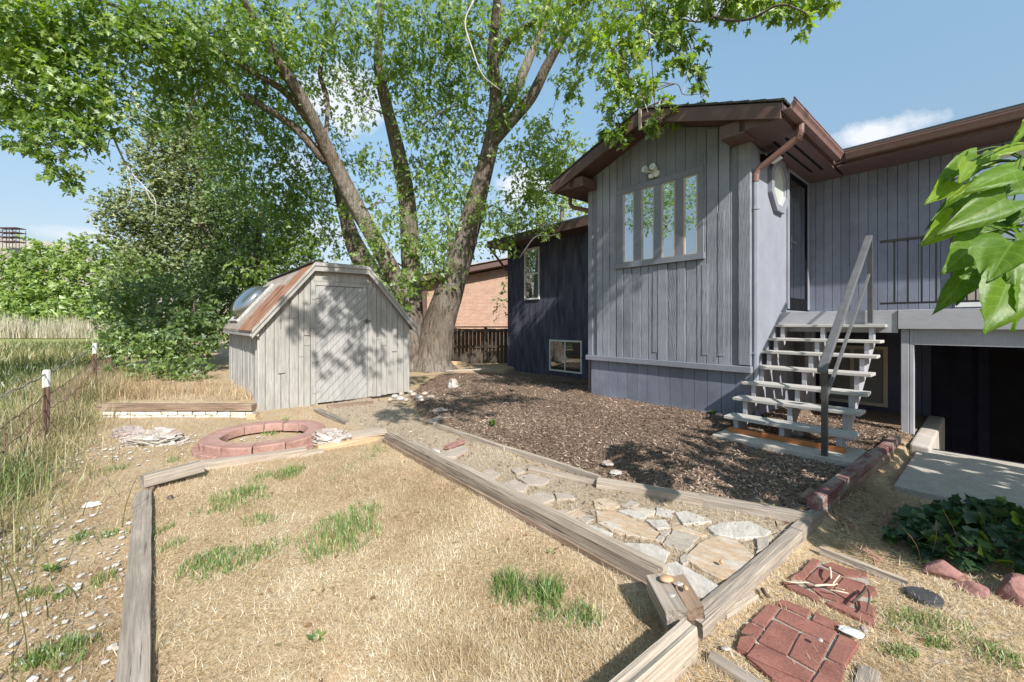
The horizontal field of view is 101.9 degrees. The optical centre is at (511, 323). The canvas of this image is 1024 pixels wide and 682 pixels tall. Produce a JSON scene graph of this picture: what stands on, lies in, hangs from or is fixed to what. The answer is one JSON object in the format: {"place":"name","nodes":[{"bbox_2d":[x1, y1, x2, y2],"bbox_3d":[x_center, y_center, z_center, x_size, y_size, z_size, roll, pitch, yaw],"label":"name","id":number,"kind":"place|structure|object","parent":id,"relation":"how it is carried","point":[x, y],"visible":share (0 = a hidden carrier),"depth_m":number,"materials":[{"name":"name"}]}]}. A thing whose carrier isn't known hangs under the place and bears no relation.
{"place":"outdoors","nodes":[
{"label":"outdoors","id":0,"kind":"place"},
{"bbox_2d":[0,338,131,460],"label":"field grass","id":1,"kind":"structure","parent":0,"point":[45,350],"depth_m":12.54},
{"bbox_2d":[0,433,396,681],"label":"white gravel","id":2,"kind":"structure","parent":0,"point":[76,587],"depth_m":2.34,"materials":[{"name":"gravel"}]},
{"bbox_2d":[0,238,1023,681],"bbox_3d":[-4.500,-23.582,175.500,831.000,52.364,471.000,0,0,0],"label":"ground","id":3,"kind":"structure","parent":0,"point":[806,550],"depth_m":2.76,"materials":[{"name":"soil"}]},
{"bbox_2d":[9,642,50,672],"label":"grass clump","id":4,"kind":"object","parent":3,"relation":"on","point":[32,655],"visible":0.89,"depth_m":1.77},
{"bbox_2d":[0,247,68,321],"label":"tree","id":5,"kind":"object","parent":3,"relation":"on","point":[6,293],"visible":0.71,"depth_m":45.70,"materials":[{"name":"green plant"}]},
{"bbox_2d":[0,444,95,515],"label":"long green grass","id":6,"kind":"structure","parent":3,"relation":"on","point":[27,477],"depth_m":3.53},
{"bbox_2d":[0,234,104,324],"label":"tree","id":7,"kind":"object","parent":3,"relation":"on","point":[45,252],"visible":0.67,"depth_m":47.89,"materials":[{"name":"green plant"}]},
{"bbox_2d":[0,285,121,330],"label":"hedge","id":8,"kind":"object","parent":3,"relation":"on","point":[63,311],"visible":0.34,"depth_m":41.85,"materials":[{"name":"green plant"}]},
{"bbox_2d":[23,625,105,672],"bbox_3d":[-1.971,1.406,1.823,0.277,0.099,0.211,0,0,0],"label":"grass clump","id":9,"kind":"object","parent":3,"relation":"on","point":[71,643],"visible":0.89,"depth_m":1.81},
{"bbox_2d":[0,343,130,474],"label":"wire fence","id":10,"kind":"object","parent":3,"relation":"on","point":[45,376],"visible":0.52,"depth_m":4.95,"materials":[{"name":"grey metal"}]},
{"bbox_2d":[0,312,154,337],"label":"reeds","id":11,"kind":"object","parent":3,"relation":"on","point":[74,329],"visible":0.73,"depth_m":37.55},
{"bbox_2d":[0,362,163,681],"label":"tall grass","id":12,"kind":"structure","parent":3,"relation":"on","point":[70,415],"depth_m":4.21,"materials":[{"name":"plant"}]},
{"bbox_2d":[36,231,134,325],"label":"tree","id":13,"kind":"object","parent":3,"relation":"on","point":[79,275],"visible":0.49,"depth_m":49.51,"materials":[{"name":"green plant"}]},
{"bbox_2d":[73,238,170,319],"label":"tree","id":14,"kind":"object","parent":3,"relation":"on","point":[108,260],"visible":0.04,"depth_m":51.78,"materials":[{"name":"green plant"}]},
{"bbox_2d":[0,364,251,400],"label":"dry weeds","id":15,"kind":"object","parent":3,"relation":"on","point":[156,391],"visible":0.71,"depth_m":7.42,"materials":[{"name":"beige plant"}]},
{"bbox_2d":[109,425,145,439],"bbox_3d":[-4.786,1.398,5.177,0.413,0.258,0.255,0,0,-25],"label":"boulder","id":16,"kind":"object","parent":3,"relation":"on","point":[132,430],"visible":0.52,"depth_m":5.11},
{"bbox_2d":[115,490,151,681],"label":"edging timber","id":17,"kind":"object","parent":3,"relation":"on","point":[134,657],"visible":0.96,"depth_m":2.07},
{"bbox_2d":[81,321,221,381],"bbox_3d":[-8.737,0.755,10.035,4.368,1.675,1.892,0,0,35],"label":"shrub","id":18,"kind":"object","parent":3,"relation":"on","point":[159,365],"visible":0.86,"depth_m":9.63,"materials":[{"name":"green plant"}]},
{"bbox_2d":[82,248,232,373],"bbox_3d":[-10.271,-0.366,11.614,6.104,4.062,2.812,0,0,24],"label":"shrub","id":19,"kind":"object","parent":3,"relation":"on","point":[191,319],"visible":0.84,"depth_m":11.27,"materials":[{"name":"green plant"}]},
{"bbox_2d":[121,427,195,446],"bbox_3d":[-4.194,1.385,4.928,0.733,0.315,0.384,0,0,0],"label":"stone pile","id":20,"kind":"object","parent":3,"relation":"on","point":[159,436],"visible":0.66,"depth_m":4.85,"materials":[{"name":"white stone"}]},
{"bbox_2d":[139,461,204,487],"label":"edging timber","id":21,"kind":"object","parent":3,"relation":"on","point":[170,474],"visible":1,"depth_m":3.70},
{"bbox_2d":[78,89,271,349],"bbox_3d":[-13.460,-4.096,17.513,7.855,10.242,6.721,0,0,0],"label":"juniper tree","id":22,"kind":"object","parent":3,"relation":"on","point":[144,221],"visible":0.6,"depth_m":15.51,"materials":[{"name":"green plant"}]},
{"bbox_2d":[171,539,263,585],"bbox_3d":[-1.751,1.402,2.499,0.465,0.100,0.450,0,0,0],"label":"grass clump","id":23,"kind":"object","parent":3,"relation":"on","point":[217,555],"visible":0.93,"depth_m":2.48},
{"bbox_2d":[218,455,239,457],"bbox_3d":[-2.939,1.433,4.460,0.321,0.075,0.233,0,0,-7],"label":"ring block","id":24,"kind":"object","parent":3,"relation":"on","point":[222,456],"depth_m":4.38,"materials":[{"name":"red concrete"}]},
{"bbox_2d":[222,443,255,454],"bbox_3d":[-2.943,1.370,4.508,0.302,0.100,0.213,1,0,-6],"label":"ring block","id":25,"kind":"object","parent":24,"relation":"on","point":[240,449],"depth_m":4.42,"materials":[{"name":"red concrete"}]},
{"bbox_2d":[207,482,271,513],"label":"grass clump","id":26,"kind":"object","parent":3,"relation":"on","point":[238,495],"visible":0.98,"depth_m":3.43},
{"bbox_2d":[151,166,331,341],"bbox_3d":[-10.643,-2.649,16.698,5.850,7.907,8.747,0,0,-40],"label":"dark tree","id":27,"kind":"object","parent":3,"relation":"on","point":[241,225],"visible":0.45,"depth_m":14.39,"materials":[{"name":"green plant"}]},
{"bbox_2d":[189,447,306,469],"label":"edging timber","id":28,"kind":"object","parent":3,"relation":"on","point":[247,459],"visible":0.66,"depth_m":4.33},
{"bbox_2d":[247,533,299,562],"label":"grass clump","id":29,"kind":"object","parent":3,"relation":"on","point":[260,546],"visible":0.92,"depth_m":2.63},
{"bbox_2d":[223,261,417,410],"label":"shed","id":30,"kind":"structure","parent":3,"relation":"on","point":[312,333],"depth_m":7.53,"materials":[{"name":"white paint"}]},
{"bbox_2d":[312,286,369,402],"bbox_3d":[-3.108,0.365,7.587,1.034,2.070,0.079,0,0,-40],"label":"door","id":31,"kind":"structure","parent":30,"relation":"in","point":[340,360],"depth_m":7.58,"materials":[{"name":"grey wood"}]},
{"bbox_2d":[311,428,351,446],"bbox_3d":[-2.161,1.379,4.932,0.413,0.296,0.347,0,0,34],"label":"boulder","id":32,"kind":"object","parent":3,"relation":"on","point":[327,435],"visible":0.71,"depth_m":4.86,"materials":[{"name":"white stone"}]},
{"bbox_2d":[295,497,384,564],"bbox_3d":[-1.171,1.390,2.923,0.581,0.137,0.902,0,0,0],"label":"grass clump","id":33,"kind":"object","parent":3,"relation":"on","point":[342,525],"visible":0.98,"depth_m":2.83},
{"bbox_2d":[315,435,384,450],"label":"edging timber","id":34,"kind":"object","parent":3,"relation":"on","point":[350,442],"visible":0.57,"depth_m":4.92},
{"bbox_2d":[0,0,841,373],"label":"maple tree","id":35,"kind":"object","parent":3,"relation":"on","point":[46,54],"visible":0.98,"depth_m":9.98,"materials":[{"name":"green plant"}]},
{"bbox_2d":[384,184,515,266],"bbox_3d":[-3.882,-4.853,26.779,8.816,9.186,4.351,0,0,0],"label":"background tree","id":36,"kind":"object","parent":3,"relation":"on","point":[458,217],"visible":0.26,"depth_m":26.89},
{"bbox_2d":[421,257,507,349],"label":"brick house","id":37,"kind":"structure","parent":3,"relation":"on","point":[483,288],"depth_m":22.00,"materials":[{"name":"orange brick"}]},
{"bbox_2d":[433,422,504,451],"bbox_3d":[-0.570,1.387,5.102,0.040,0.098,1.477,0,0,-42],"label":"edging board","id":38,"kind":"object","parent":3,"relation":"on","point":[483,441],"visible":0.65,"depth_m":5.00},
{"bbox_2d":[451,326,507,363],"bbox_3d":[-1.946,0.770,14.180,6.509,1.360,0.160,0,0,0],"label":"board fence","id":39,"kind":"object","parent":3,"relation":"on","point":[493,346],"visible":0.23,"depth_m":14.20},
{"bbox_2d":[0,393,1004,681],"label":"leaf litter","id":40,"kind":"object","parent":3,"relation":"on","point":[478,563],"visible":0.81,"depth_m":2.27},
{"bbox_2d":[484,562,537,611],"bbox_3d":[-0.015,1.373,2.223,0.293,0.154,0.331,0,0,-26],"label":"grass clump","id":41,"kind":"object","parent":3,"relation":"on","point":[509,579],"visible":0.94,"depth_m":2.22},
{"bbox_2d":[382,438,647,591],"bbox_3d":[-0.373,1.437,3.619,0.112,0.119,3.647,0,0,-39],"label":"edging timber","id":42,"kind":"object","parent":3,"relation":"on","point":[635,580],"visible":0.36,"depth_m":2.94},
{"bbox_2d":[385,432,661,581],"bbox_3d":[-0.355,1.346,3.602,0.089,0.082,3.594,0,0,-39],"label":"edging timber","id":43,"kind":"object","parent":42,"relation":"on","point":[621,557],"visible":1,"depth_m":2.84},
{"bbox_2d":[412,441,667,574],"bbox_3d":[-0.142,1.378,3.455,0.056,0.129,3.089,0,0,-39],"label":"edging timber","id":44,"kind":"object","parent":3,"relation":"on","point":[663,566],"visible":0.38,"depth_m":2.86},
{"bbox_2d":[524,565,569,612],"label":"grass clump","id":45,"kind":"object","parent":3,"relation":"on","point":[548,589],"visible":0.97,"depth_m":2.18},
{"bbox_2d":[504,142,597,232],"bbox_3d":[2.823,-5.356,23.904,6.684,10.251,3.610,0,0,0],"label":"background tree","id":46,"kind":"object","parent":3,"relation":"on","point":[561,204],"visible":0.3,"depth_m":23.73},
{"bbox_2d":[505,445,600,479],"bbox_3d":[0.344,1.388,4.125,0.046,0.099,1.286,0,0,-43],"label":"edging board","id":47,"kind":"object","parent":3,"relation":"on","point":[536,458],"visible":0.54,"depth_m":4.06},
{"bbox_2d":[528,466,596,486],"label":"edging timber","id":48,"kind":"object","parent":3,"relation":"on","point":[565,476],"visible":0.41,"depth_m":3.75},
{"bbox_2d":[551,595,607,633],"bbox_3d":[0.338,1.400,2.034,0.244,0.110,0.250,0,0,31],"label":"grass clump","id":49,"kind":"object","parent":3,"relation":"on","point":[581,616],"visible":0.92,"depth_m":2.03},
{"bbox_2d":[329,373,914,546],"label":"bark mulch","id":50,"kind":"object","parent":3,"relation":"on","point":[743,480],"visible":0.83,"depth_m":4.93,"materials":[{"name":"wood"}]},
{"bbox_2d":[595,511,659,540],"bbox_3d":[0.762,1.405,2.856,0.265,0.050,0.514,0,0,-37],"label":"flagstone","id":51,"kind":"object","parent":3,"relation":"on","point":[627,526],"visible":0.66,"depth_m":2.83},
{"bbox_2d":[624,543,669,562],"bbox_3d":[0.802,1.405,2.522,0.242,0.050,0.298,0,0,-35],"label":"flagstone","id":52,"kind":"object","parent":3,"relation":"on","point":[651,549],"visible":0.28,"depth_m":2.53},
{"bbox_2d":[596,477,702,506],"bbox_3d":[1.102,1.380,3.380,0.829,0.106,0.105,0,0,26],"label":"edging timber","id":53,"kind":"object","parent":3,"relation":"on","point":[673,495],"visible":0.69,"depth_m":3.34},
{"bbox_2d":[609,618,697,681],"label":"edging timber","id":54,"kind":"object","parent":3,"relation":"on","point":[669,654],"visible":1,"depth_m":1.67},
{"bbox_2d":[646,573,687,630],"bbox_3d":[0.733,1.314,1.966,0.103,0.106,0.237,-7,8,-4],"label":"corner stake","id":55,"kind":"object","parent":54,"relation":"on","point":[672,612],"visible":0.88,"depth_m":1.92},
{"bbox_2d":[663,529,698,553],"bbox_3d":[1.083,1.405,2.660,0.166,0.050,0.265,0,0,39],"label":"flagstone","id":56,"kind":"object","parent":3,"relation":"on","point":[676,538],"visible":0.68,"depth_m":2.64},
{"bbox_2d":[666,562,718,600],"bbox_3d":[0.952,1.399,2.248,0.178,0.050,0.305,0,0,-29],"label":"flagstone","id":57,"kind":"object","parent":3,"relation":"on","point":[702,586],"visible":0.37,"depth_m":2.23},
{"bbox_2d":[675,511,711,525],"bbox_3d":[1.288,1.402,2.961,0.218,0.050,0.203,0,0,0],"label":"flagstone","id":58,"kind":"object","parent":3,"relation":"on","point":[689,517],"visible":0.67,"depth_m":2.92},
{"bbox_2d":[687,535,753,581],"bbox_3d":[1.250,1.402,2.481,0.489,0.050,0.294,0,0,-42],"label":"flagstone","id":59,"kind":"object","parent":3,"relation":"on","point":[705,551],"visible":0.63,"depth_m":2.46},
{"bbox_2d":[706,650,762,681],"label":"edging timber","id":60,"kind":"object","parent":3,"relation":"on","point":[737,673],"visible":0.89,"depth_m":1.71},
{"bbox_2d":[708,521,770,540],"bbox_3d":[1.518,1.399,2.776,0.395,0.050,0.214,0,0,-6],"label":"flagstone","id":61,"kind":"object","parent":3,"relation":"on","point":[750,529],"visible":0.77,"depth_m":2.76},
{"bbox_2d":[724,591,758,619],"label":"edging timber","id":62,"kind":"object","parent":3,"relation":"on","point":[739,606],"visible":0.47,"depth_m":2.10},
{"bbox_2d":[690,527,802,641],"bbox_3d":[1.364,1.423,2.336,1.344,0.128,0.088,0,0,-39],"label":"edging timber","id":63,"kind":"object","parent":3,"relation":"on","point":[722,598],"visible":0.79,"depth_m":2.23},
{"bbox_2d":[670,574,704,622],"bbox_3d":[0.841,1.323,2.008,0.082,0.095,0.203,-11,11,-2],"label":"corner stake","id":64,"kind":"object","parent":63,"relation":"on","point":[693,604],"visible":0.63,"depth_m":1.95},
{"bbox_2d":[487,96,1023,462],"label":"house","id":65,"kind":"structure","parent":3,"relation":"on","point":[699,263],"depth_m":6.26,"materials":[{"name":"blue paint"}]},
{"bbox_2d":[524,246,539,299],"bbox_3d":[0.594,-1.495,12.427,0.040,1.550,0.660,0,0,-40],"label":"window","id":66,"kind":"structure","parent":65,"relation":"in","point":[531,255],"depth_m":12.40,"materials":[{"name":"white glass"}]},
{"bbox_2d":[549,339,582,373],"bbox_3d":[1.461,0.890,11.406,0.040,0.880,1.200,0,0,-40],"label":"window","id":67,"kind":"structure","parent":65,"relation":"in","point":[564,355],"depth_m":11.36,"materials":[{"name":"glass"}]},
{"bbox_2d":[614,165,704,268],"bbox_3d":[2.249,-1.593,6.486,0.065,1.335,1.525,0,0,-40],"label":"window","id":68,"kind":"structure","parent":65,"relation":"in","point":[659,220],"depth_m":6.40,"materials":[{"name":"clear glass"}]},
{"bbox_2d":[768,160,789,214],"bbox_3d":[3.939,-2.030,6.120,0.739,0.783,0.061,0,0,-40],"label":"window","id":69,"kind":"structure","parent":65,"relation":"in","point":[778,178],"depth_m":6.12,"materials":[{"name":"glass"}]},
{"bbox_2d":[790,173,806,309],"bbox_3d":[4.677,-1.296,6.750,0.936,2.133,0.081,0,0,-40],"label":"door","id":70,"kind":"structure","parent":65,"relation":"in","point":[798,189],"depth_m":6.79,"materials":[{"name":"black paint"}]},
{"bbox_2d":[819,345,887,406],"bbox_3d":[5.470,0.815,6.678,0.040,0.930,0.860,0,0,-40],"label":"window","id":71,"kind":"structure","parent":65,"relation":"in","point":[877,384],"depth_m":6.54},
{"bbox_2d":[955,149,1023,306],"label":"window","id":72,"kind":"structure","parent":65,"relation":"in","point":[974,295],"depth_m":5.62,"materials":[{"name":"white"}]},
{"bbox_2d":[978,347,1023,462],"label":"basement door","id":73,"kind":"structure","parent":65,"relation":"in","point":[1000,369],"depth_m":5.49,"materials":[{"name":"black paint"}]},
{"bbox_2d":[699,493,812,531],"bbox_3d":[1.765,1.380,3.049,0.721,0.108,0.107,0,0,27],"label":"edging timber","id":74,"kind":"object","parent":3,"relation":"on","point":[764,511],"visible":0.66,"depth_m":3.02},
{"bbox_2d":[712,426,866,466],"bbox_3d":[3.000,1.384,4.576,0.590,0.172,1.310,0,0,-40],"label":"concrete pad","id":75,"kind":"object","parent":3,"relation":"on","point":[849,456],"visible":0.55,"depth_m":4.32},
{"bbox_2d":[724,324,886,452],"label":"staircase","id":76,"kind":"structure","parent":75,"relation":"on","point":[844,434],"depth_m":4.93,"materials":[{"name":"grey paint"}]},
{"bbox_2d":[817,235,872,455],"bbox_3d":[3.825,0.070,4.709,2.200,2.452,0.085,0,0,-40],"label":"stair rail","id":77,"kind":"object","parent":75,"relation":"on","point":[866,248],"visible":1,"depth_m":4.50,"materials":[{"name":"grey wood"}]},
{"bbox_2d":[750,608,850,681],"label":"mortar bed","id":78,"kind":"object","parent":3,"relation":"on","point":[833,641],"visible":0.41,"depth_m":1.89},
{"bbox_2d":[737,622,762,656],"bbox_3d":[1.078,1.448,1.898,0.212,0.040,0.065,0,0,-43],"label":"paver","id":79,"kind":"object","parent":78,"relation":"on","point":[745,644],"visible":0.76,"depth_m":1.88,"materials":[{"name":"brick"}]},
{"bbox_2d":[751,604,779,628],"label":"paver","id":80,"kind":"object","parent":78,"relation":"on","point":[763,617],"visible":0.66,"depth_m":2.03,"materials":[{"name":"brick"}]},
{"bbox_2d":[747,657,801,681],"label":"paver","id":81,"kind":"object","parent":78,"relation":"on","point":[774,675],"visible":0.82,"depth_m":1.70,"materials":[{"name":"brick"}]},
{"bbox_2d":[758,620,798,656],"bbox_3d":[1.223,1.448,1.898,0.204,0.040,0.109,0,0,-41],"label":"paver","id":82,"kind":"object","parent":78,"relation":"on","point":[777,636],"visible":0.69,"depth_m":1.89,"materials":[{"name":"brick"}]},
{"bbox_2d":[747,643,813,681],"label":"paver","id":83,"kind":"object","parent":78,"relation":"on","point":[766,656],"visible":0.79,"depth_m":1.75,"materials":[{"name":"red brick"}]},
{"bbox_2d":[776,609,836,643],"bbox_3d":[1.394,1.450,1.972,0.109,0.040,0.222,0,0,-44],"label":"paver","id":84,"kind":"object","parent":78,"relation":"on","point":[808,627],"visible":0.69,"depth_m":1.96,"materials":[{"name":"brick"}]},
{"bbox_2d":[789,633,828,671],"bbox_3d":[1.303,1.450,1.822,0.215,0.040,0.102,0,0,-41],"label":"paver","id":85,"kind":"object","parent":78,"relation":"on","point":[805,646],"visible":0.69,"depth_m":1.81,"materials":[{"name":"brick"}]},
{"bbox_2d":[812,659,843,681],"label":"paver","id":86,"kind":"object","parent":78,"relation":"on","point":[833,672],"visible":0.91,"depth_m":1.70,"materials":[{"name":"brick"}]},
{"bbox_2d":[828,634,858,669],"bbox_3d":[1.455,1.448,1.821,0.205,0.040,0.069,0,0,-40],"label":"paver","id":87,"kind":"object","parent":78,"relation":"on","point":[839,652],"visible":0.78,"depth_m":1.81,"materials":[{"name":"brick"}]},
{"bbox_2d":[790,504,831,542],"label":"edging timber","id":88,"kind":"object","parent":3,"relation":"on","point":[805,527],"visible":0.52,"depth_m":2.86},
{"bbox_2d":[792,561,871,608],"bbox_3d":[1.793,1.454,2.312,0.439,0.030,0.353,0,0,-44],"label":"mortar bed","id":89,"kind":"object","parent":3,"relation":"on","point":[866,582],"visible":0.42,"depth_m":2.29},
{"bbox_2d":[806,567,841,590],"bbox_3d":[1.765,1.448,2.338,0.207,0.040,0.117,0,0,-37],"label":"paver","id":90,"kind":"object","parent":89,"relation":"on","point":[820,575],"visible":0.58,"depth_m":2.33,"materials":[{"name":"brick"}]},
{"bbox_2d":[833,577,864,603],"bbox_3d":[1.822,1.450,2.245,0.251,0.040,0.093,0,0,-38],"label":"paver","id":91,"kind":"object","parent":89,"relation":"on","point":[849,586],"visible":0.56,"depth_m":2.24,"materials":[{"name":"brick"}]},
{"bbox_2d":[826,601,874,628],"bbox_3d":[1.690,1.448,2.066,0.068,0.040,0.191,0,0,-33],"label":"paver","id":92,"kind":"object","parent":89,"relation":"on","point":[856,614],"visible":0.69,"depth_m":2.05,"materials":[{"name":"brick"}]},
{"bbox_2d":[831,451,893,508],"bbox_3d":[3.230,1.476,3.838,2.149,0.251,0.108,0,0,-38],"label":"edging timber","id":93,"kind":"object","parent":3,"relation":"on","point":[886,459],"visible":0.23,"depth_m":3.68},
{"bbox_2d":[806,450,881,510],"bbox_3d":[2.923,1.311,3.591,1.835,0.096,0.098,0,0,-38],"label":"edging timber","id":94,"kind":"object","parent":93,"relation":"on","point":[825,495],"visible":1,"depth_m":3.37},
{"bbox_2d":[872,435,901,457],"bbox_3d":[3.987,1.326,4.432,1.087,0.086,0.091,0,0,-38],"label":"brick","id":95,"kind":"object","parent":93,"relation":"on","point":[888,445],"visible":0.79,"depth_m":4.45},
{"bbox_2d":[819,546,907,587],"bbox_3d":[2.057,1.435,2.450,0.029,0.065,0.416,0,1,-36],"label":"edging board","id":96,"kind":"object","parent":3,"relation":"on","point":[852,562],"visible":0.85,"depth_m":2.44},
{"bbox_2d":[854,663,880,681],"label":"edging timber","id":97,"kind":"object","parent":3,"relation":"on","point":[864,675],"visible":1,"depth_m":1.69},
{"bbox_2d":[814,472,932,577],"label":"straw litter","id":98,"kind":"object","parent":3,"relation":"on","point":[870,519],"visible":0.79,"depth_m":2.87,"materials":[{"name":"beige plant"}]},
{"bbox_2d":[873,639,920,663],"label":"grass clump","id":99,"kind":"object","parent":3,"relation":"on","point":[897,651],"visible":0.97,"depth_m":1.83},
{"bbox_2d":[779,224,1023,435],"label":"deck","id":100,"kind":"structure","parent":3,"relation":"on","point":[953,327],"depth_m":5.16,"materials":[{"name":"grey paint"}]},
{"bbox_2d":[904,586,944,608],"bbox_3d":[2.172,1.437,2.188,0.150,0.026,0.150,0,0,0],"label":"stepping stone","id":101,"kind":"object","parent":3,"relation":"on","point":[927,596],"visible":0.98,"depth_m":2.17,"materials":[{"name":"grey stone"}]},
{"bbox_2d":[879,602,976,637],"bbox_3d":[1.982,1.427,2.025,0.468,0.065,0.235,0,0,0],"label":"grass clump","id":102,"kind":"object","parent":3,"relation":"on","point":[895,616],"visible":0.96,"depth_m":2.00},
{"bbox_2d":[921,559,969,580],"bbox_3d":[2.495,1.434,2.394,0.204,0.148,0.139,0,0,33],"label":"edging rock","id":103,"kind":"object","parent":3,"relation":"on","point":[940,568],"visible":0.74,"depth_m":2.36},
{"bbox_2d":[881,493,1023,574],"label":"ivy bush","id":104,"kind":"object","parent":3,"relation":"on","point":[918,524],"visible":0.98,"depth_m":2.55,"materials":[{"name":"green plant"}]},
{"bbox_2d":[894,449,1023,508],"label":"concrete path","id":105,"kind":"structure","parent":3,"relation":"on","point":[932,475],"depth_m":3.88,"materials":[{"name":"concrete"}]},
{"bbox_2d":[910,416,1023,463],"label":"concrete curb","id":106,"kind":"structure","parent":3,"relation":"on","point":[929,436],"depth_m":5.10,"materials":[{"name":"beige concrete"}]},
{"bbox_2d":[920,119,1023,333],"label":"catalpa tree","id":107,"kind":"object","parent":3,"relation":"on","point":[984,255],"visible":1,"depth_m":1.78,"materials":[{"name":"green plant"}]},
{"bbox_2d":[954,580,989,598],"bbox_3d":[2.498,1.451,2.245,0.109,0.094,0.116,0,0,0],"label":"edging rock","id":108,"kind":"object","parent":3,"relation":"on","point":[974,588],"visible":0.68,"depth_m":2.23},
{"bbox_2d":[960,632,1023,672],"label":"grass clump","id":109,"kind":"object","parent":3,"relation":"on","point":[993,648],"visible":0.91,"depth_m":1.81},
{"bbox_2d":[994,573,1023,607],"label":"edging rock","id":110,"kind":"object","parent":3,"relation":"on","point":[1011,585],"visible":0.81,"depth_m":2.17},
{"bbox_3d":[-2.677,1.433,4.560,0.321,0.075,0.233,0,0,-35],"label":"ring block","id":111,"kind":"object","parent":3,"relation":"on","visible":0},
{"bbox_2d":[253,439,284,453],"bbox_3d":[-2.694,1.364,4.597,0.301,0.100,0.213,-1,0,-33],"label":"ring block","id":112,"kind":"object","parent":111,"relation":"on","point":[268,445],"depth_m":4.53,"materials":[{"name":"red concrete"}]},
{"bbox_2d":[0,395,1023,681],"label":"dry grass","id":113,"kind":"structure","parent":0,"point":[504,659],"depth_m":2.13,"materials":[{"name":"plant"}]},
{"bbox_2d":[0,0,1023,300],"label":"sky","id":114,"kind":"structure","parent":0,"point":[875,70],"materials":[{"name":"blue"}]},
{"bbox_3d":[-6.092,1.414,6.355,0.220,0.053,0.152,0,0,0],"label":"wall stone","id":115,"kind":"object","parent":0,"visible":0},
{"bbox_3d":[-6.115,1.357,6.353,0.172,0.053,0.157,0,0,0],"label":"wall stone","id":116,"kind":"object","parent":115,"relation":"on","visible":0},
{"bbox_2d":[97,403,256,410],"bbox_3d":[-5.111,1.272,6.342,2.368,0.109,0.148,0,0,1],"label":"timber cap","id":117,"kind":"object","parent":116,"relation":"on","point":[188,406],"visible":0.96,"depth_m":6.27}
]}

